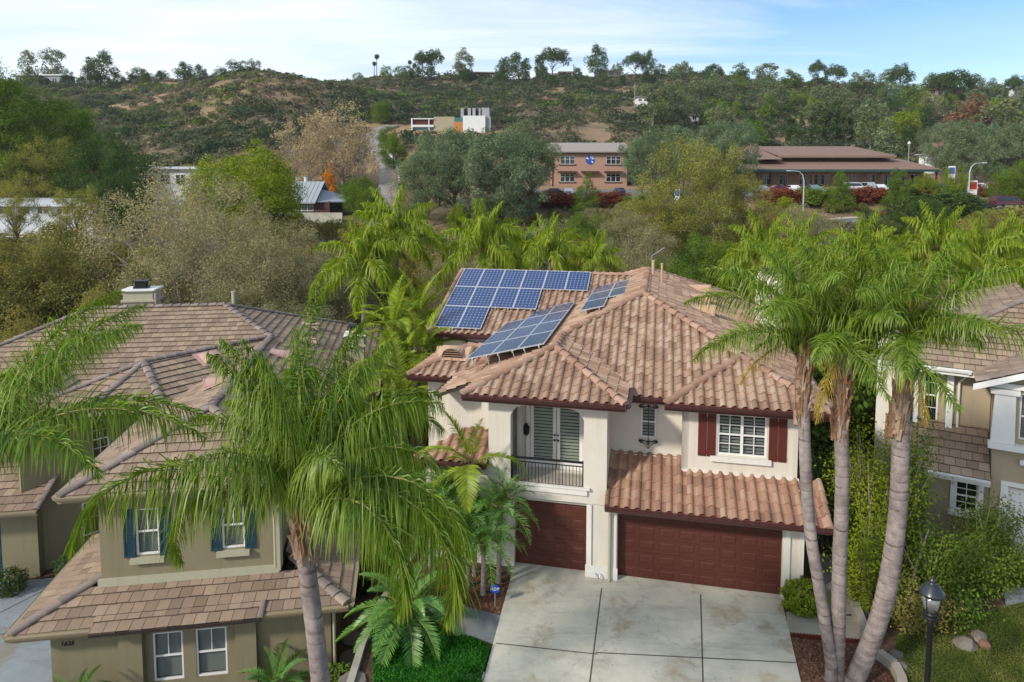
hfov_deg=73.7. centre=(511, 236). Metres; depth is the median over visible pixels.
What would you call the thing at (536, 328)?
solar array
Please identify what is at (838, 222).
grey shrub
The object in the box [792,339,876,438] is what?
green shrub
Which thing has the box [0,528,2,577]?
garage door
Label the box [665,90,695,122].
eucalyptus tree
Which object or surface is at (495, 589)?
yard sign
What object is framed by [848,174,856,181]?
window
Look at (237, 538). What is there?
window
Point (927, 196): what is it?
dark shrub
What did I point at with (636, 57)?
umbrella pine
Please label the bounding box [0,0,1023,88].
sky
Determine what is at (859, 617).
garden wall
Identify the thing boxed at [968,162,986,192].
street light
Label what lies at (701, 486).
house
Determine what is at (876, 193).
red shrub
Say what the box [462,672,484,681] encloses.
driveway kerb
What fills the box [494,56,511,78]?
oak tree
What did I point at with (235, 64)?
oak tree
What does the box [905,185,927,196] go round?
green shrub
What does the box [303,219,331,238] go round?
olive shrub
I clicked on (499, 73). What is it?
oak tree
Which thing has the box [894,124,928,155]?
oak tree
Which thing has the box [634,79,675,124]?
eucalyptus tree
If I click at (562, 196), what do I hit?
red shrub
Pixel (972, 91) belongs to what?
eucalyptus tree
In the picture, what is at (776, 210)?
grey shrub
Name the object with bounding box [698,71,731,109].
eucalyptus tree
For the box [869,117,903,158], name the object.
conifer tree
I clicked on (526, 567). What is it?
driveway
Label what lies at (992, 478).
shrub
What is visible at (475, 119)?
modern building
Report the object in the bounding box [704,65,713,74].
oak tree
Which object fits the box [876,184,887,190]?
parked car
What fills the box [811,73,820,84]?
oak tree
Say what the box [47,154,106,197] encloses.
yellow tree
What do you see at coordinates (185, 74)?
oak tree
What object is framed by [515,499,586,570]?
garage door
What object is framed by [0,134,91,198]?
yellow tree
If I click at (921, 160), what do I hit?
garden shed
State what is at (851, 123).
cypress tree
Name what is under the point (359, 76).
green tree
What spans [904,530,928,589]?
dead branch
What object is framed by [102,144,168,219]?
dark tree
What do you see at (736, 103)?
bright tree
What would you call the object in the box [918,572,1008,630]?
shrub
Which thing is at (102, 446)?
window
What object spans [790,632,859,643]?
brick edging
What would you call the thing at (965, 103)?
conifer tree
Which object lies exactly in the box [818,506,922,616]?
shrub
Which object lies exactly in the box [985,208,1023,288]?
palm tree
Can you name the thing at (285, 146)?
autumn tree
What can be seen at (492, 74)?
hill house
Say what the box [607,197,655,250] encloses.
olive tree
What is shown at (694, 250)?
green tree
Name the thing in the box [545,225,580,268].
olive tree
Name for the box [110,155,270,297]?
tan tree
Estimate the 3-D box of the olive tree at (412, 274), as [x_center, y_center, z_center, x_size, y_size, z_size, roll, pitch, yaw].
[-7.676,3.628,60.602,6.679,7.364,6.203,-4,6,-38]
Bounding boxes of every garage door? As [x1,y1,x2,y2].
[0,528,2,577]
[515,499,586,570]
[617,513,781,594]
[1005,488,1023,553]
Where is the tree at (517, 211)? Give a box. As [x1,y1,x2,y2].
[489,155,550,225]
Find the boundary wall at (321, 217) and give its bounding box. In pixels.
[275,213,342,222]
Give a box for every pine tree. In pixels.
[390,145,461,223]
[411,128,469,205]
[414,126,491,211]
[445,145,506,222]
[461,126,549,218]
[498,118,565,191]
[617,136,663,193]
[624,130,686,196]
[642,124,700,193]
[688,120,750,177]
[703,121,763,182]
[916,119,962,176]
[928,118,992,183]
[948,121,1001,179]
[962,147,1003,182]
[971,128,1023,184]
[985,122,1023,176]
[996,118,1023,171]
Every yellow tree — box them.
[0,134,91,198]
[0,178,43,242]
[40,184,107,247]
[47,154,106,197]
[613,183,692,261]
[633,133,734,255]
[666,186,740,261]
[678,135,756,244]
[711,174,784,242]
[956,216,991,238]
[968,206,1014,240]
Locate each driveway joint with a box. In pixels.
[496,643,595,653]
[589,588,601,681]
[596,652,797,662]
[700,594,703,681]
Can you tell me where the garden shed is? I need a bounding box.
[916,154,934,173]
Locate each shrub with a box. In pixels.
[0,565,29,598]
[50,545,81,575]
[283,214,313,234]
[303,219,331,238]
[318,217,349,241]
[338,222,371,243]
[356,542,388,595]
[377,384,428,445]
[379,364,409,398]
[380,345,436,392]
[382,482,428,557]
[398,317,441,354]
[412,319,442,345]
[423,225,447,241]
[483,200,505,216]
[494,199,524,211]
[519,190,544,205]
[526,214,541,224]
[527,191,561,207]
[530,218,562,238]
[543,212,554,219]
[546,191,571,205]
[554,192,579,207]
[554,213,570,223]
[554,217,581,235]
[587,191,619,206]
[602,190,631,204]
[618,195,647,208]
[635,192,658,208]
[756,205,787,220]
[760,189,789,205]
[765,187,799,201]
[776,196,801,217]
[778,575,829,619]
[781,189,814,204]
[781,207,812,228]
[784,321,866,377]
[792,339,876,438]
[795,186,831,205]
[797,425,869,547]
[798,360,875,457]
[811,413,954,572]
[812,185,839,203]
[816,213,840,229]
[816,432,885,542]
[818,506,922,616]
[822,201,841,212]
[825,217,858,235]
[825,353,877,437]
[842,219,874,235]
[847,562,980,636]
[849,187,871,203]
[853,203,868,211]
[854,185,883,202]
[859,187,894,202]
[861,509,1019,595]
[865,405,953,563]
[877,195,922,217]
[892,192,955,216]
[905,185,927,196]
[910,188,933,195]
[912,514,1023,602]
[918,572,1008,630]
[928,187,984,216]
[936,193,994,221]
[940,491,1023,554]
[951,519,1023,593]
[976,440,1020,513]
[977,182,1002,196]
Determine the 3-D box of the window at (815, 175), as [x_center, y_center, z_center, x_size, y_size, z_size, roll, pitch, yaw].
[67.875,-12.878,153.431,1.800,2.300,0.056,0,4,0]
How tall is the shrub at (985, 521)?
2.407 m
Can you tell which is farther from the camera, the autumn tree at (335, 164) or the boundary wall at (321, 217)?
the autumn tree at (335, 164)
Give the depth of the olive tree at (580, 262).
65.94 m
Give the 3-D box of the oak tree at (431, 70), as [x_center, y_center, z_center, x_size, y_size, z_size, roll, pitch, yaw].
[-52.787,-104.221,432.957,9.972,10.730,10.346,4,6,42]
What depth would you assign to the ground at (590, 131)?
164.54 m
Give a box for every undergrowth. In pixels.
[0,203,1023,394]
[2,160,989,236]
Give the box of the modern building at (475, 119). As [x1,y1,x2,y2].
[411,108,490,132]
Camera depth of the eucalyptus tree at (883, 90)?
366.24 m
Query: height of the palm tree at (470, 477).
5.230 m
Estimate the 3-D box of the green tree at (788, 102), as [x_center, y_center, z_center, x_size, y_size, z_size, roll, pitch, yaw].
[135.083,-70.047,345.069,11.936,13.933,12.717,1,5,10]
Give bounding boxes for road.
[0,206,1021,243]
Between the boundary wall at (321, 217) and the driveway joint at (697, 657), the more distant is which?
the boundary wall at (321, 217)
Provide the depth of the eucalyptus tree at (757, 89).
340.42 m
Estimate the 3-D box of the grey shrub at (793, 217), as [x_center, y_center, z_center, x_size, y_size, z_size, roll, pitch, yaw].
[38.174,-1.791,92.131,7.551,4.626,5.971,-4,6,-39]
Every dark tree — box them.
[48,128,149,227]
[77,169,155,240]
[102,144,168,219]
[853,206,883,235]
[879,211,915,243]
[902,198,940,230]
[919,198,954,236]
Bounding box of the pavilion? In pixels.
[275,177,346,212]
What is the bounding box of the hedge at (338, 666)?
[328,661,351,681]
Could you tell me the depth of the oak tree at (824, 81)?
430.90 m
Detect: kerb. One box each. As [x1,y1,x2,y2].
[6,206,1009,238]
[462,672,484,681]
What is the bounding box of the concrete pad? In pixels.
[786,612,860,638]
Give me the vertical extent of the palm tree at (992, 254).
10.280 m
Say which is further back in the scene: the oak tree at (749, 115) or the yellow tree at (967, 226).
the oak tree at (749, 115)
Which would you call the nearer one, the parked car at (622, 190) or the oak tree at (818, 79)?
the parked car at (622, 190)
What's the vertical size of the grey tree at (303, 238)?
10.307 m
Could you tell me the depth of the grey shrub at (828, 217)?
92.61 m
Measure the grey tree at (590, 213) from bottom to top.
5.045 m
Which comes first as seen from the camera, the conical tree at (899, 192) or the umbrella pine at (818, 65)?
the conical tree at (899, 192)
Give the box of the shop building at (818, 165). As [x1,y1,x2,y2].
[682,144,941,186]
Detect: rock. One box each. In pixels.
[888,648,903,659]
[898,660,909,673]
[952,635,977,652]
[971,629,987,643]
[978,638,991,650]
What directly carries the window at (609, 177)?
in the school building at (601, 162)
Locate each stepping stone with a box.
[338,671,366,681]
[339,649,355,664]
[342,631,362,646]
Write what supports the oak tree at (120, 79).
on the ground at (590, 131)
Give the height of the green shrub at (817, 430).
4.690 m
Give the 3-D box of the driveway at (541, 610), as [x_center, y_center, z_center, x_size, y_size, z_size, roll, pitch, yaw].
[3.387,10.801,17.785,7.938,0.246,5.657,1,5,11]
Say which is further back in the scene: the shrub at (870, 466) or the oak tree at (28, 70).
the oak tree at (28, 70)
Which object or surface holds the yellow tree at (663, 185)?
on the ground at (590, 131)
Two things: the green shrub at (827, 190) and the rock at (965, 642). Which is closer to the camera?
the rock at (965, 642)
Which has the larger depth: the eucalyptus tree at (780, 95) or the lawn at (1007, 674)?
the eucalyptus tree at (780, 95)
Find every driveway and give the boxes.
[0,578,52,681]
[483,570,800,681]
[509,562,782,599]
[1002,555,1023,605]
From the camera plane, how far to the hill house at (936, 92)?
389.76 m
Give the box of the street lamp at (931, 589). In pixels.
[918,576,945,681]
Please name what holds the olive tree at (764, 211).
on the ground at (590, 131)
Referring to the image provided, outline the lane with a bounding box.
[363,124,405,225]
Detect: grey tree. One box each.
[187,231,304,313]
[190,277,279,310]
[240,215,348,316]
[256,299,302,313]
[268,248,373,322]
[288,300,336,318]
[314,246,386,322]
[414,257,459,317]
[443,256,479,294]
[532,244,569,270]
[581,207,599,225]
[595,207,664,271]
[606,202,632,219]
[613,220,682,272]
[775,202,826,263]
[791,212,837,257]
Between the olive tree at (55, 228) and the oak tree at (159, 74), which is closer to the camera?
the olive tree at (55, 228)
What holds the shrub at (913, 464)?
on the ground at (590, 131)
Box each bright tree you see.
[176,136,301,240]
[176,157,247,240]
[220,161,308,239]
[445,202,468,238]
[729,99,743,115]
[807,95,824,109]
[853,116,874,139]
[871,116,902,142]
[892,109,923,139]
[910,102,924,116]
[911,171,941,197]
[937,167,974,193]
[983,98,1006,117]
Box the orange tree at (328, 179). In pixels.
[321,162,336,192]
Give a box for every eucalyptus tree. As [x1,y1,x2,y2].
[17,49,38,73]
[37,47,66,73]
[452,47,474,75]
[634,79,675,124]
[664,79,694,112]
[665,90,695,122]
[668,61,695,84]
[684,76,711,112]
[687,96,715,124]
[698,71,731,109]
[704,103,736,140]
[716,74,739,101]
[745,76,772,106]
[750,62,779,85]
[758,78,792,114]
[807,81,846,120]
[828,87,860,123]
[847,69,877,94]
[848,98,890,148]
[874,69,893,92]
[877,82,896,100]
[918,91,950,117]
[922,72,945,92]
[964,89,988,107]
[967,73,988,95]
[972,98,1023,146]
[979,77,1005,102]
[1014,85,1023,106]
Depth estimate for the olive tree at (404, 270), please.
61.65 m
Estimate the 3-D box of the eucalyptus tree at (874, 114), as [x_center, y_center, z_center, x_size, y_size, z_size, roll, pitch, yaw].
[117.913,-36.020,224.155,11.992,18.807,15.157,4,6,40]
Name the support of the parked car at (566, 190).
on the parking lot
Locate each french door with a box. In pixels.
[530,406,556,468]
[557,408,582,470]
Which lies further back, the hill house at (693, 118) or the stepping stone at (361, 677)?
the hill house at (693, 118)
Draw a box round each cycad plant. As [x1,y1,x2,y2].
[51,664,110,681]
[237,638,310,681]
[334,550,473,669]
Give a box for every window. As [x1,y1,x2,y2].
[37,206,48,213]
[56,206,67,213]
[82,502,98,535]
[91,418,108,457]
[135,508,159,554]
[153,631,183,680]
[160,174,169,184]
[176,174,184,184]
[195,626,227,675]
[222,503,244,547]
[295,204,312,210]
[413,127,433,129]
[454,117,462,121]
[475,496,490,533]
[560,156,574,163]
[560,174,574,181]
[606,156,620,163]
[606,174,619,181]
[641,407,655,437]
[717,414,766,457]
[762,174,770,184]
[779,174,786,184]
[800,174,806,184]
[810,174,817,184]
[821,174,828,184]
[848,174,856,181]
[869,174,874,181]
[883,174,891,184]
[910,174,917,183]
[922,373,938,419]
[954,481,978,511]
[1018,393,1023,439]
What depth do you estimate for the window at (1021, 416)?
21.95 m
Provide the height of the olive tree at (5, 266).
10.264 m
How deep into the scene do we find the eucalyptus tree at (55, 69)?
432.74 m
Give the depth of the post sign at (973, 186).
115.62 m
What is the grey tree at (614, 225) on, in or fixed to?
on the ground at (590, 131)
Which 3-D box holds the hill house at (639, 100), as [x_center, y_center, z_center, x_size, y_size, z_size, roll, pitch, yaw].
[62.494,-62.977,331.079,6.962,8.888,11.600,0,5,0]
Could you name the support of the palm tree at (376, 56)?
on the ground at (590, 131)
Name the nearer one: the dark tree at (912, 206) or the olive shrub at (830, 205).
the dark tree at (912, 206)
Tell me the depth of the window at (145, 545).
19.37 m
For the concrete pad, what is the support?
on the ground at (590, 131)
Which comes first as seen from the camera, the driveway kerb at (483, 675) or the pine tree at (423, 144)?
the driveway kerb at (483, 675)
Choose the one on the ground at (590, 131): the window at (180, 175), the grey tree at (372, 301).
the grey tree at (372, 301)
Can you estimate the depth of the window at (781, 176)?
153.45 m
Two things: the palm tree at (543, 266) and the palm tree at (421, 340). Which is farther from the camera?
the palm tree at (543, 266)
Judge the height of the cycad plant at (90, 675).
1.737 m
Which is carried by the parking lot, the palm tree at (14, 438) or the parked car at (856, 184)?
the parked car at (856, 184)
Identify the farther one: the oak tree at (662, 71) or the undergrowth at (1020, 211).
the oak tree at (662, 71)
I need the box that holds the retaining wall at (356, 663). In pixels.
[347,551,419,681]
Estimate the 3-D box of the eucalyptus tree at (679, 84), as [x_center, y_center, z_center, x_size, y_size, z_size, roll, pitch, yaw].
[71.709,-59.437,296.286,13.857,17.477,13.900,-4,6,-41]
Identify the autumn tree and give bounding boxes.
[270,114,320,180]
[287,131,329,180]
[301,107,345,180]
[313,97,373,186]
[335,119,383,183]
[385,167,411,206]
[395,182,416,221]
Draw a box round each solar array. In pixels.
[434,268,590,330]
[466,301,574,367]
[580,280,628,314]
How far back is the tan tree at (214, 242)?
49.21 m
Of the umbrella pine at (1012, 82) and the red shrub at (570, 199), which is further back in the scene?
the umbrella pine at (1012, 82)
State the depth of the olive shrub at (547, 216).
113.49 m
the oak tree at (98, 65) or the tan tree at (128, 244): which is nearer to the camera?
the tan tree at (128, 244)
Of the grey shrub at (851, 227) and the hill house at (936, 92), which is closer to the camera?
the grey shrub at (851, 227)
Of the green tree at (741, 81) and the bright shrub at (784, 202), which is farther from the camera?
the green tree at (741, 81)
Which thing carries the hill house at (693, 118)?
on the ground at (590, 131)
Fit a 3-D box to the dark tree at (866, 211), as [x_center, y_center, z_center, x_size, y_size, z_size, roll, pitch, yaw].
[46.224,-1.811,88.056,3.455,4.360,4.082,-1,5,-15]
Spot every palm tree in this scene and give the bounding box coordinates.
[0,288,212,486]
[62,283,482,681]
[308,208,413,320]
[334,274,435,477]
[345,185,448,339]
[348,320,431,470]
[354,335,427,477]
[370,267,454,472]
[373,470,481,587]
[374,54,378,75]
[374,298,469,482]
[408,444,484,562]
[421,411,525,576]
[425,488,507,588]
[434,198,528,291]
[445,502,527,595]
[462,465,539,583]
[492,220,546,270]
[512,212,586,270]
[566,228,626,272]
[681,220,930,681]
[708,122,723,136]
[708,230,987,681]
[716,209,814,299]
[750,225,1023,681]
[759,211,845,339]
[825,206,912,301]
[867,224,937,295]
[887,200,987,295]
[940,212,1023,290]
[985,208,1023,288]
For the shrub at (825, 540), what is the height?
3.961 m
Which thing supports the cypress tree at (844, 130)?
on the ground at (590, 131)
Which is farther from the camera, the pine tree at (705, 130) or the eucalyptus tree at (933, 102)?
the eucalyptus tree at (933, 102)
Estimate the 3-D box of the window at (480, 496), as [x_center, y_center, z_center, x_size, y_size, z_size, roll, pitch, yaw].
[-0.909,8.858,21.919,0.600,1.300,0.230,1,5,12]
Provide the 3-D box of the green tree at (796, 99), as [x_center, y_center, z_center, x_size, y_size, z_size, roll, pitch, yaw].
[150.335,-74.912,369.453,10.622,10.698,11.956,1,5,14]
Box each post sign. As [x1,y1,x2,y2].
[948,166,955,181]
[967,180,977,196]
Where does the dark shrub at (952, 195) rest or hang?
on the ground at (590, 131)
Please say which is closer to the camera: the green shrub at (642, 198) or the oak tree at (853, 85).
the green shrub at (642, 198)
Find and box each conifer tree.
[739,119,760,144]
[805,91,822,110]
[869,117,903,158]
[887,83,903,105]
[958,96,973,113]
[994,87,1011,105]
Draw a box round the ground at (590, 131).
[0,73,1023,681]
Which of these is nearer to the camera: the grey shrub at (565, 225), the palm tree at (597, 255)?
the palm tree at (597, 255)
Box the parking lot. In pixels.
[535,189,1016,197]
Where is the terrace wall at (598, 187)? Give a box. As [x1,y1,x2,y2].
[526,186,652,188]
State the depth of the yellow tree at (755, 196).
82.79 m
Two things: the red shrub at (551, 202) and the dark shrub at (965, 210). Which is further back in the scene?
the red shrub at (551, 202)
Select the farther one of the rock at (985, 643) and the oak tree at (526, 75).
the oak tree at (526, 75)
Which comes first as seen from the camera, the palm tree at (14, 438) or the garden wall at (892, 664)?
the palm tree at (14, 438)
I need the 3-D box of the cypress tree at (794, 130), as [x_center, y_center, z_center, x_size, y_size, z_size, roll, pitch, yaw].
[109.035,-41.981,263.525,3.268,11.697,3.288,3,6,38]
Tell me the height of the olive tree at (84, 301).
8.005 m
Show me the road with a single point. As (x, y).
(852, 219)
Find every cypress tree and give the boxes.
[784,111,793,140]
[790,113,797,139]
[797,114,805,138]
[806,107,817,140]
[813,104,825,143]
[822,103,830,138]
[825,103,837,141]
[833,106,841,140]
[838,107,850,141]
[847,112,855,142]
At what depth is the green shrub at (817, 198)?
117.31 m
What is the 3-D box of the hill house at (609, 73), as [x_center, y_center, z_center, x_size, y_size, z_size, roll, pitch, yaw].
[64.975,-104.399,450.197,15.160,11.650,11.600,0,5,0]
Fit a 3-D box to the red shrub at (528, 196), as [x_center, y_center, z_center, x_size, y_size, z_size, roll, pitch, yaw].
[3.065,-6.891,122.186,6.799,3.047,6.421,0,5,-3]
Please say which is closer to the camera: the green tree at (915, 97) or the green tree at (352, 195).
the green tree at (352, 195)
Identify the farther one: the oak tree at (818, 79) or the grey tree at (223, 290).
the oak tree at (818, 79)
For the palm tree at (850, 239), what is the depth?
37.70 m
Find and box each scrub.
[10,66,1020,169]
[31,70,1008,102]
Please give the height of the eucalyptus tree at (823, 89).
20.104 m
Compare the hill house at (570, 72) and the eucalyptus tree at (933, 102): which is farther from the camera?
the hill house at (570, 72)
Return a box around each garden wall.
[846,578,866,637]
[875,649,907,681]
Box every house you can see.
[0,279,383,681]
[13,74,76,82]
[406,248,832,600]
[470,72,494,77]
[558,71,572,75]
[600,70,622,76]
[624,74,642,78]
[632,96,647,106]
[687,113,700,121]
[873,283,1023,553]
[919,88,946,102]
[1008,86,1022,99]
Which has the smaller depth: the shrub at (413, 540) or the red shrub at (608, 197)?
the shrub at (413, 540)
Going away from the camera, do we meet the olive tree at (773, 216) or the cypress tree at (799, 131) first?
the olive tree at (773, 216)
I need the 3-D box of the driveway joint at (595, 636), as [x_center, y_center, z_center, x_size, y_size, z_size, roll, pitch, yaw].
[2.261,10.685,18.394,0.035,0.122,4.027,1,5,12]
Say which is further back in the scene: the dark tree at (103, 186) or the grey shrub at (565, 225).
the dark tree at (103, 186)
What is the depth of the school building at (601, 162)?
147.31 m
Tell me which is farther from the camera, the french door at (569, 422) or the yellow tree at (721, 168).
the yellow tree at (721, 168)
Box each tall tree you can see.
[0,57,63,196]
[0,78,99,197]
[0,99,101,188]
[0,109,63,197]
[2,97,108,196]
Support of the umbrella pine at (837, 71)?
on the ground at (590, 131)
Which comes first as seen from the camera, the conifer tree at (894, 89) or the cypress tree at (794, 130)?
the cypress tree at (794, 130)
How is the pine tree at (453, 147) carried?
on the ground at (590, 131)
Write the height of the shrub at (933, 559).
2.478 m
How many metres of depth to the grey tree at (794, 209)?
75.42 m
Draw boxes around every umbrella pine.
[413,50,434,76]
[422,49,444,67]
[534,46,571,73]
[621,50,650,78]
[807,58,828,84]
[824,64,848,90]
[882,62,916,90]
[919,71,958,103]
[930,69,980,101]
[1002,74,1023,97]
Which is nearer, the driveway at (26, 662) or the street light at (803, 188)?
the driveway at (26, 662)
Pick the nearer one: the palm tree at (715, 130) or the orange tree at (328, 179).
the orange tree at (328, 179)
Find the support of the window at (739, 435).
in the house at (701, 486)
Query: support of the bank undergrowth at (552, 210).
on the ground at (590, 131)
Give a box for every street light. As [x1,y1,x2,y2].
[786,170,804,212]
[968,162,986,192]
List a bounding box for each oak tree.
[20,68,33,82]
[27,74,42,84]
[33,74,49,84]
[59,69,75,83]
[76,76,86,83]
[79,49,120,82]
[80,67,102,82]
[110,74,125,82]
[125,66,149,80]
[138,69,148,80]
[141,72,154,83]
[153,70,165,79]
[171,61,194,78]
[181,69,192,80]
[192,64,208,80]
[213,65,226,75]
[225,59,248,72]
[245,59,261,70]
[399,65,415,79]
[410,63,421,76]
[419,64,436,80]
[459,67,475,82]
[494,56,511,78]
[494,68,506,81]
[507,51,531,78]
[518,68,530,81]
[534,60,543,77]
[535,65,548,78]
[545,74,558,85]
[572,67,582,79]
[583,42,609,76]
[601,74,608,82]
[619,75,626,84]
[640,49,657,73]
[641,70,653,81]
[653,63,666,77]
[700,72,716,81]
[704,63,725,78]
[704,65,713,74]
[729,62,750,81]
[741,110,758,126]
[743,90,758,103]
[802,81,818,95]
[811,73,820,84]
[820,75,831,84]
[847,79,867,92]
[884,95,902,111]
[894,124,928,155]
[900,80,913,90]
[903,103,934,128]
[944,87,958,99]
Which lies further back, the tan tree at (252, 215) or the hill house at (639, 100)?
the hill house at (639, 100)
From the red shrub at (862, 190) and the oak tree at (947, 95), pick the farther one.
the oak tree at (947, 95)
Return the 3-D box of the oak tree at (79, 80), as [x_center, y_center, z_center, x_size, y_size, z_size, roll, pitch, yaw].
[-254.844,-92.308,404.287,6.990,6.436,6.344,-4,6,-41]
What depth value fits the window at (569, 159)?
147.04 m
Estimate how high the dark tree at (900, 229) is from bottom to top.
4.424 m
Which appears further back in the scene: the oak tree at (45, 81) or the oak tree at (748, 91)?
the oak tree at (45, 81)
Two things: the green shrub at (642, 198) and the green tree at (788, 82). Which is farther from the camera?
the green tree at (788, 82)
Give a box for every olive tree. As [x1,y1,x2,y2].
[0,228,103,339]
[0,236,65,334]
[0,301,45,342]
[14,217,148,317]
[63,285,122,315]
[72,242,194,308]
[303,239,353,305]
[337,266,393,322]
[379,249,422,305]
[399,241,451,309]
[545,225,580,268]
[563,236,613,271]
[585,208,631,254]
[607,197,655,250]
[729,199,778,247]
[754,210,791,240]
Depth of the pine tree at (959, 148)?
149.69 m
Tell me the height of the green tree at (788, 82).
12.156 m
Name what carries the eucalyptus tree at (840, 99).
on the ground at (590, 131)
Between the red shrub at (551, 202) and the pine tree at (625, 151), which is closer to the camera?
the red shrub at (551, 202)
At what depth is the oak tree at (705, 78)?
400.88 m
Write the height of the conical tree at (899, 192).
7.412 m
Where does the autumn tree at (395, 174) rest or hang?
on the ground at (590, 131)
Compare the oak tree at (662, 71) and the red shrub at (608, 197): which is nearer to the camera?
the red shrub at (608, 197)
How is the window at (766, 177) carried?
in the shop building at (818, 165)
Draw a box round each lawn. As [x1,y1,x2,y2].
[373,624,490,681]
[896,602,1023,681]
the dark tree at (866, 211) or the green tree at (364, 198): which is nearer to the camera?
the dark tree at (866, 211)
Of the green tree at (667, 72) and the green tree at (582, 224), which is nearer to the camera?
the green tree at (582, 224)
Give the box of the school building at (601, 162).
[529,143,642,185]
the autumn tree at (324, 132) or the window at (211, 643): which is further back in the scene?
the autumn tree at (324, 132)
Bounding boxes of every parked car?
[542,188,562,193]
[562,188,573,193]
[612,188,625,194]
[753,185,769,191]
[769,185,785,191]
[787,185,800,190]
[805,185,821,190]
[842,182,862,191]
[861,182,875,187]
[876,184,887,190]
[978,201,994,208]
[989,196,1023,207]
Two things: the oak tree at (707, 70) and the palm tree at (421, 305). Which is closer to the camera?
the palm tree at (421, 305)
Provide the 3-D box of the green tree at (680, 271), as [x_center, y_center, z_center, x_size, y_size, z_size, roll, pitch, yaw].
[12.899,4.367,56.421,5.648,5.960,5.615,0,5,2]
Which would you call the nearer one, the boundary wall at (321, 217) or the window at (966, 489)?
the window at (966, 489)
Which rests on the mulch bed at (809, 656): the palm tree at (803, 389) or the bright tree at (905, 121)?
the palm tree at (803, 389)
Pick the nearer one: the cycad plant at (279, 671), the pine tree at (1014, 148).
the cycad plant at (279, 671)
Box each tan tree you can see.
[57,167,242,304]
[106,232,246,305]
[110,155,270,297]
[152,201,287,307]
[192,195,301,282]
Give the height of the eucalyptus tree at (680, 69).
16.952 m
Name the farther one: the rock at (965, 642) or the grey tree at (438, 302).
the grey tree at (438, 302)
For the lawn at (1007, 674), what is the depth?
17.68 m
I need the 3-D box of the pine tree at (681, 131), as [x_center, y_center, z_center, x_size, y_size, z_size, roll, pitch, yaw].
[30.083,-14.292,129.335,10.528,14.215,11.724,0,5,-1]
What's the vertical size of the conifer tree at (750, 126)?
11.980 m
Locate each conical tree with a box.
[568,171,601,219]
[824,169,857,212]
[877,167,912,205]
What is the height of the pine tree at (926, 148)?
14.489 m
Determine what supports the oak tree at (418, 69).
on the ground at (590, 131)
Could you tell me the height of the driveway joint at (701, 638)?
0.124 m
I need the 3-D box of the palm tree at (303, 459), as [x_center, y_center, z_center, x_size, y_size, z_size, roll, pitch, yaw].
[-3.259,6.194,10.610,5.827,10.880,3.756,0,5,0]
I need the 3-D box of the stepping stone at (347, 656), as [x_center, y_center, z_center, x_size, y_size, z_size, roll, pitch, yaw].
[-4.866,12.691,20.626,0.709,0.060,0.698,3,5,33]
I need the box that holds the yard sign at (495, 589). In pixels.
[490,584,498,592]
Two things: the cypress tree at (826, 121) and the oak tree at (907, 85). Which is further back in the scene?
the oak tree at (907, 85)
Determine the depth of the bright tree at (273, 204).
96.22 m
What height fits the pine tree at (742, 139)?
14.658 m
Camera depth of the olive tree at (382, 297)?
57.52 m
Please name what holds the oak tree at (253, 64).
on the ground at (590, 131)
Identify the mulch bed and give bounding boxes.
[372,554,508,632]
[791,637,892,681]
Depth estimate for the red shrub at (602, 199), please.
119.43 m
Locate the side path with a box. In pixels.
[820,554,850,613]
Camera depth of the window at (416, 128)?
234.62 m
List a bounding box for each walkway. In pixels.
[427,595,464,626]
[455,607,499,643]
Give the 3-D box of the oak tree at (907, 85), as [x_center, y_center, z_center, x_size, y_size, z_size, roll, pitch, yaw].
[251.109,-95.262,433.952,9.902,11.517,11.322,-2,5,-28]
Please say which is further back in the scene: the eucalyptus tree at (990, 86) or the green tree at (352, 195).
the eucalyptus tree at (990, 86)
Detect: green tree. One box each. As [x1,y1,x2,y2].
[158,70,170,78]
[336,180,358,212]
[343,174,382,214]
[352,72,363,79]
[353,187,381,220]
[369,99,391,123]
[374,125,399,151]
[378,134,408,168]
[379,65,394,76]
[393,66,402,75]
[558,210,603,245]
[580,231,615,271]
[611,62,623,73]
[641,254,701,279]
[648,98,678,123]
[666,63,678,76]
[666,231,727,287]
[692,238,751,295]
[700,96,730,125]
[727,72,747,89]
[746,118,768,145]
[755,93,779,117]
[761,78,780,93]
[772,84,790,106]
[778,69,801,88]
[787,89,799,105]
[793,74,804,88]
[797,90,810,104]
[835,101,859,126]
[875,82,898,99]
[897,83,931,106]
[944,93,959,106]
[957,81,980,103]
[982,167,1023,201]
[1003,159,1023,200]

